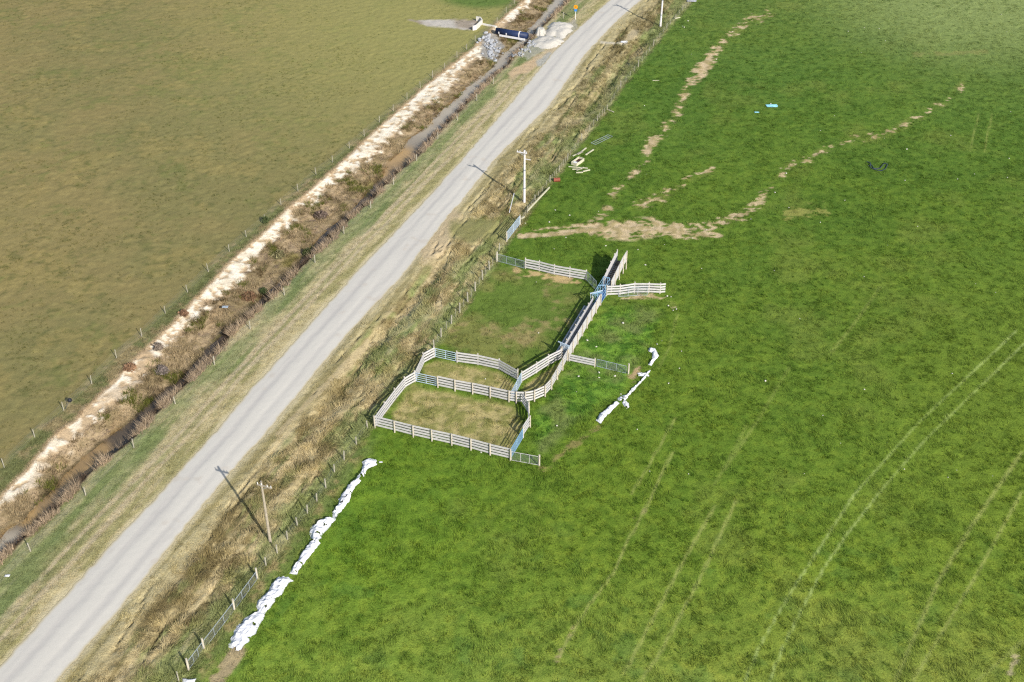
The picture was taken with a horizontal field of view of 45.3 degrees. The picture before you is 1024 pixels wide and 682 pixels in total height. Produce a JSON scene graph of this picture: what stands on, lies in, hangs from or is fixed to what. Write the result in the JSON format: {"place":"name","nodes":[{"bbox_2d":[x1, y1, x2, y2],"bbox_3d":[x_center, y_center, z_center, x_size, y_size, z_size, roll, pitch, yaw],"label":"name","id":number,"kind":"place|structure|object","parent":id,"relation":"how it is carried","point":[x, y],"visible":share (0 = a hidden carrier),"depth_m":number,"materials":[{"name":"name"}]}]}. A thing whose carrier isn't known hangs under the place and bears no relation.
{"place":"outdoors","nodes":[
{"label":"outdoors","id":0,"kind":"place"},
{"bbox_2d":[0,0,516,469],"bbox_3d":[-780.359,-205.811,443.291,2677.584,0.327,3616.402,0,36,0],"label":"pasture","id":1,"kind":"structure","parent":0,"point":[382,76],"depth_m":205.69,"materials":[{"name":"plant"}]},
{"bbox_2d":[1,0,515,467],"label":"wire fence","id":2,"kind":"object","parent":1,"relation":"on","point":[141,334],"visible":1,"depth_m":172.30,"materials":[{"name":"grey"}]},
{"bbox_2d":[472,16,496,30],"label":"headwall","id":3,"kind":"object","parent":1,"relation":"on","point":[478,24],"visible":1,"depth_m":244.30,"materials":[{"name":"concrete"}]},
{"bbox_2d":[0,0,564,551],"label":"water","id":4,"kind":"structure","parent":0,"point":[108,444],"depth_m":158.59,"materials":[{"name":"brown liquid"}]},
{"bbox_2d":[0,0,581,580],"bbox_3d":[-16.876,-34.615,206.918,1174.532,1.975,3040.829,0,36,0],"label":"ditch","id":5,"kind":"object","parent":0,"point":[242,262],"visible":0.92,"depth_m":167.04,"materials":[{"name":"brown soil"}]},
{"bbox_2d":[122,362,136,371],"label":"shrub","id":6,"kind":"object","parent":5,"relation":"on","point":[129,367],"visible":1,"depth_m":152.23,"materials":[{"name":"brown plant"}]},
{"bbox_2d":[152,342,163,350],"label":"shrub","id":7,"kind":"object","parent":5,"relation":"on","point":[157,346],"visible":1,"depth_m":155.94,"materials":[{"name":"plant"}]},
{"bbox_2d":[154,365,169,374],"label":"shrub","id":8,"kind":"object","parent":5,"relation":"on","point":[163,369],"visible":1,"depth_m":152.74,"materials":[{"name":"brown plant"}]},
{"bbox_2d":[178,309,188,316],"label":"shrub","id":9,"kind":"object","parent":5,"relation":"on","point":[183,312],"visible":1,"depth_m":161.97,"materials":[{"name":"brown plant"}]},
{"bbox_2d":[238,290,257,301],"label":"shrub","id":10,"kind":"object","parent":5,"relation":"on","point":[251,294],"visible":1,"depth_m":167.31,"materials":[{"name":"brown plant"}]},
{"bbox_2d":[259,287,267,295],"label":"shrub","id":11,"kind":"object","parent":5,"relation":"on","point":[262,289],"visible":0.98,"depth_m":168.58,"materials":[{"name":"green plant"}]},
{"bbox_2d":[261,215,268,223],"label":"shrub","id":12,"kind":"object","parent":5,"relation":"on","point":[264,219],"visible":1,"depth_m":181.49,"materials":[{"name":"green plant"}]},
{"bbox_2d":[0,0,554,540],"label":"ditch scrub","id":13,"kind":"object","parent":5,"relation":"on","point":[252,286],"visible":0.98,"depth_m":168.65,"materials":[{"name":"brown plant"}]},
{"bbox_2d":[270,249,285,259],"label":"shrub","id":14,"kind":"object","parent":5,"relation":"on","point":[279,254],"visible":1,"depth_m":175.50,"materials":[{"name":"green plant"}]},
{"bbox_2d":[0,0,570,565],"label":"bank brush","id":15,"kind":"object","parent":5,"relation":"on","point":[155,408],"visible":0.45,"depth_m":160.99,"materials":[{"name":"brown plant"}]},
{"bbox_2d":[302,247,312,256],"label":"shrub","id":16,"kind":"object","parent":5,"relation":"on","point":[307,250],"visible":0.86,"depth_m":176.63,"materials":[{"name":"green plant"}]},
{"bbox_2d":[312,210,328,219],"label":"shrub","id":17,"kind":"object","parent":5,"relation":"on","point":[322,214],"visible":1,"depth_m":184.95,"materials":[{"name":"brown plant"}]},
{"bbox_2d":[495,27,528,40],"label":"culvert pipe","id":18,"kind":"object","parent":5,"relation":"on","point":[512,34],"visible":1,"depth_m":239.70,"materials":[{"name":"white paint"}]},
{"bbox_2d":[535,27,545,35],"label":"gravel heap","id":19,"kind":"object","parent":5,"relation":"on","point":[539,31],"visible":1,"depth_m":240.75,"materials":[{"name":"grey gravel"}]},
{"bbox_2d":[545,21,573,38],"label":"gravel heap","id":20,"kind":"object","parent":5,"relation":"on","point":[561,30],"visible":1,"depth_m":242.15,"materials":[{"name":"grey gravel"}]},
{"bbox_2d":[0,0,640,681],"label":"road","id":21,"kind":"structure","parent":0,"point":[72,624],"depth_m":146.92,"materials":[{"name":"grey gravel"}]},
{"bbox_2d":[0,0,692,681],"bbox_3d":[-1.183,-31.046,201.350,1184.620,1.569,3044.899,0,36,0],"label":"verge","id":22,"kind":"structure","parent":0,"point":[480,228],"depth_m":149.86,"materials":[{"name":"beige plant"}]},
{"bbox_2d":[185,642,202,670],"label":"gate","id":23,"kind":"structure","parent":22,"relation":"on","point":[187,663],"depth_m":114.92,"materials":[{"name":"metal"}]},
{"bbox_2d":[201,603,233,648],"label":"gate","id":24,"kind":"structure","parent":22,"relation":"on","point":[202,640],"depth_m":118.00,"materials":[{"name":"metal"}]},
{"bbox_2d":[231,568,258,610],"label":"gate","id":25,"kind":"structure","parent":22,"relation":"on","point":[249,588],"depth_m":121.98,"materials":[{"name":"metal"}]},
{"bbox_2d":[257,481,271,542],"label":"utility pole","id":26,"kind":"object","parent":22,"relation":"on","point":[266,515],"visible":0.99,"depth_m":125.26,"materials":[{"name":"white wood"}]},
{"bbox_2d":[2,2,578,577],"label":"wire fence","id":27,"kind":"object","parent":22,"relation":"on","point":[302,268],"visible":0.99,"depth_m":158.62,"materials":[{"name":"grey"}]},
{"bbox_2d":[257,420,367,574],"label":"wire fence","id":28,"kind":"object","parent":22,"relation":"on","point":[306,508],"visible":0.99,"depth_m":132.06,"materials":[{"name":"grey"}]},
{"bbox_2d":[433,253,496,349],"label":"wire fence","id":29,"kind":"object","parent":22,"relation":"on","point":[474,286],"visible":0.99,"depth_m":163.89,"materials":[{"name":"grey"}]},
{"bbox_2d":[517,150,530,202],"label":"utility pole","id":30,"kind":"object","parent":22,"relation":"on","point":[524,182],"visible":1,"depth_m":184.08,"materials":[{"name":"wood"}]},
{"bbox_2d":[531,35,563,48],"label":"gravel heap","id":31,"kind":"object","parent":22,"relation":"on","point":[546,42],"visible":1,"depth_m":237.05,"materials":[{"name":"grey gravel"}]},
{"bbox_2d":[521,0,688,220],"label":"wire fence","id":32,"kind":"object","parent":22,"relation":"on","point":[599,115],"visible":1,"depth_m":209.02,"materials":[{"name":"grey"}]},
{"bbox_2d":[659,0,662,26],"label":"utility pole","id":33,"kind":"object","parent":22,"relation":"on","point":[660,24],"visible":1,"depth_m":242.79,"materials":[{"name":"wood"}]},
{"bbox_2d":[180,0,1023,681],"bbox_3d":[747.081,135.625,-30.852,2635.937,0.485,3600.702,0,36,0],"label":"field","id":34,"kind":"structure","parent":0,"point":[590,544],"depth_m":146.07,"materials":[{"name":"plant"}]},
{"bbox_2d":[182,679,195,681],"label":"plastic scrap","id":35,"kind":"object","parent":34,"relation":"on","point":[188,680],"visible":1,"depth_m":113.50,"materials":[{"name":"white plastic"}]},
{"bbox_2d":[229,576,292,650],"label":"plastic sheet","id":36,"kind":"object","parent":34,"relation":"on","point":[245,630],"visible":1,"depth_m":119.61,"materials":[{"name":"white plastic"}]},
{"bbox_2d":[290,517,335,574],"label":"plastic sheet","id":37,"kind":"object","parent":34,"relation":"on","point":[308,550],"visible":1,"depth_m":127.94,"materials":[{"name":"white plastic"}]},
{"bbox_2d":[332,458,376,518],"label":"plastic sheet","id":38,"kind":"object","parent":34,"relation":"on","point":[367,464],"visible":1,"depth_m":134.52,"materials":[{"name":"white plastic"}]},
{"bbox_2d":[375,370,415,425],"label":"rail fence","id":39,"kind":"object","parent":34,"relation":"on","point":[384,406],"visible":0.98,"depth_m":146.90,"materials":[{"name":"grey wood"}]},
{"bbox_2d":[415,373,436,385],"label":"metal gate","id":40,"kind":"structure","parent":39,"relation":"attached to","point":[427,379],"depth_m":149.59,"materials":[{"name":"grey metal"}]},
{"bbox_2d":[415,346,434,378],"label":"rail fence","id":41,"kind":"object","parent":34,"relation":"on","point":[422,361],"visible":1,"depth_m":152.79,"materials":[{"name":"grey wood"}]},
{"bbox_2d":[435,348,455,360],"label":"metal gate","id":42,"kind":"structure","parent":41,"relation":"attached to","point":[445,354],"depth_m":153.62,"materials":[{"name":"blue metal"}]},
{"bbox_2d":[373,415,510,460],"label":"rail fence","id":43,"kind":"object","parent":34,"relation":"on","point":[489,448],"visible":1,"depth_m":140.55,"materials":[{"name":"grey wood"}]},
{"bbox_2d":[437,376,516,403],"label":"rail fence","id":44,"kind":"object","parent":34,"relation":"on","point":[488,391],"visible":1,"depth_m":147.82,"materials":[{"name":"grey wood"}]},
{"bbox_2d":[511,373,521,398],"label":"metal gate","id":45,"kind":"structure","parent":44,"relation":"attached to","point":[516,383],"depth_m":148.54,"materials":[{"name":"blue metal"}]},
{"bbox_2d":[456,350,518,378],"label":"rail fence","id":46,"kind":"object","parent":34,"relation":"on","point":[477,361],"visible":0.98,"depth_m":152.24,"materials":[{"name":"grey wood"}]},
{"bbox_2d":[496,252,522,267],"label":"gate","id":47,"kind":"structure","parent":34,"relation":"on","point":[508,259],"depth_m":171.93,"materials":[{"name":"metal"}]},
{"bbox_2d":[511,451,539,465],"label":"gate","id":48,"kind":"structure","parent":34,"relation":"on","point":[538,458],"depth_m":137.81,"materials":[{"name":"grey metal"}]},
{"bbox_2d":[522,393,530,437],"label":"rail fence","id":49,"kind":"object","parent":34,"relation":"on","point":[526,403],"visible":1,"depth_m":143.26,"materials":[{"name":"grey wood"}]},
{"bbox_2d":[511,429,522,453],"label":"metal gate","id":50,"kind":"structure","parent":49,"relation":"attached to","point":[516,443],"depth_m":139.89,"materials":[{"name":"blue metal"}]},
{"bbox_2d":[527,187,549,210],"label":"fence rail","id":51,"kind":"object","parent":34,"relation":"on","point":[532,205],"visible":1,"depth_m":185.90,"materials":[{"name":"beige wood"}]},
{"bbox_2d":[521,348,561,380],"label":"rail fence","id":52,"kind":"object","parent":34,"relation":"on","point":[536,370],"visible":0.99,"depth_m":151.80,"materials":[{"name":"grey wood"}]},
{"bbox_2d":[517,349,568,401],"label":"rail fence","id":53,"kind":"object","parent":34,"relation":"on","point":[557,371],"visible":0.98,"depth_m":147.79,"materials":[{"name":"grey wood"}]},
{"bbox_2d":[525,257,586,279],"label":"rail fence","id":54,"kind":"object","parent":34,"relation":"on","point":[554,268],"visible":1,"depth_m":169.52,"materials":[{"name":"grey wood"}]},
{"bbox_2d":[558,341,569,353],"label":"slide gate","id":55,"kind":"structure","parent":34,"relation":"on","point":[566,345],"depth_m":153.23,"materials":[{"name":"blue metal"}]},
{"bbox_2d":[571,157,583,165],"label":"wooden box","id":56,"kind":"object","parent":34,"relation":"on","point":[577,161],"visible":1,"depth_m":196.97,"materials":[{"name":"white paint"}]},
{"bbox_2d":[556,294,601,358],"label":"cattle race","id":57,"kind":"object","parent":34,"relation":"on","point":[576,332],"visible":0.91,"depth_m":158.61,"materials":[{"name":"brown wood"}]},
{"bbox_2d":[568,352,595,366],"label":"rail fence","id":58,"kind":"object","parent":34,"relation":"on","point":[582,360],"visible":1,"depth_m":152.91,"materials":[{"name":"grey wood"}]},
{"bbox_2d":[586,275,595,289],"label":"gate","id":59,"kind":"structure","parent":34,"relation":"on","point":[592,281],"depth_m":167.52,"materials":[{"name":"metal"}]},
{"bbox_2d":[590,276,609,305],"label":"cattle crush","id":60,"kind":"object","parent":34,"relation":"on","point":[603,292],"visible":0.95,"depth_m":165.01,"materials":[{"name":"blue paint"}]},
{"bbox_2d":[596,401,618,422],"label":"plastic sheet","id":61,"kind":"object","parent":34,"relation":"on","point":[603,415],"visible":1,"depth_m":145.33,"materials":[{"name":"white plastic"}]},
{"bbox_2d":[597,359,629,374],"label":"gate","id":62,"kind":"structure","parent":34,"relation":"on","point":[615,367],"depth_m":151.87,"materials":[{"name":"metal"}]},
{"bbox_2d":[602,249,627,292],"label":"loading ramp","id":63,"kind":"structure","parent":34,"relation":"on","point":[614,269],"depth_m":168.63,"materials":[{"name":"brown wood"}]},
{"bbox_2d":[622,400,628,407],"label":"plastic sheet","id":64,"kind":"object","parent":34,"relation":"on","point":[625,402],"visible":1,"depth_m":146.77,"materials":[{"name":"white plastic"}]},
{"bbox_2d":[618,287,647,296],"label":"gate","id":65,"kind":"structure","parent":34,"relation":"on","point":[634,291],"depth_m":165.79,"materials":[{"name":"metal"}]},
{"bbox_2d":[618,370,650,400],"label":"plastic sheet","id":66,"kind":"object","parent":34,"relation":"on","point":[631,390],"visible":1,"depth_m":148.93,"materials":[{"name":"white plastic"}]},
{"bbox_2d":[606,282,665,295],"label":"rail fence","id":67,"kind":"object","parent":34,"relation":"on","point":[634,284],"visible":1,"depth_m":165.62,"materials":[{"name":"grey wood"}]},
{"bbox_2d":[648,348,658,365],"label":"plastic sheet","id":68,"kind":"object","parent":34,"relation":"on","point":[653,351],"visible":1,"depth_m":154.62,"materials":[{"name":"white plastic"}]},
{"bbox_2d":[766,104,777,106],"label":"plastic scrap","id":69,"kind":"object","parent":34,"relation":"on","point":[771,105],"visible":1,"depth_m":214.28,"materials":[{"name":"blue plastic"}]},
{"bbox_2d":[867,161,887,170],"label":"hose","id":70,"kind":"object","parent":34,"relation":"on","point":[876,168],"visible":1,"depth_m":195.46,"materials":[{"name":"black rubber"}]},
{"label":"wire fence","id":71,"kind":"object","parent":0,"visible":0},
{"bbox_2d":[506,215,520,241],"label":"metal gate","id":72,"kind":"structure","parent":71,"relation":"attached to","point":[513,225],"depth_m":178.93,"materials":[{"name":"grey metal"}]}
]}

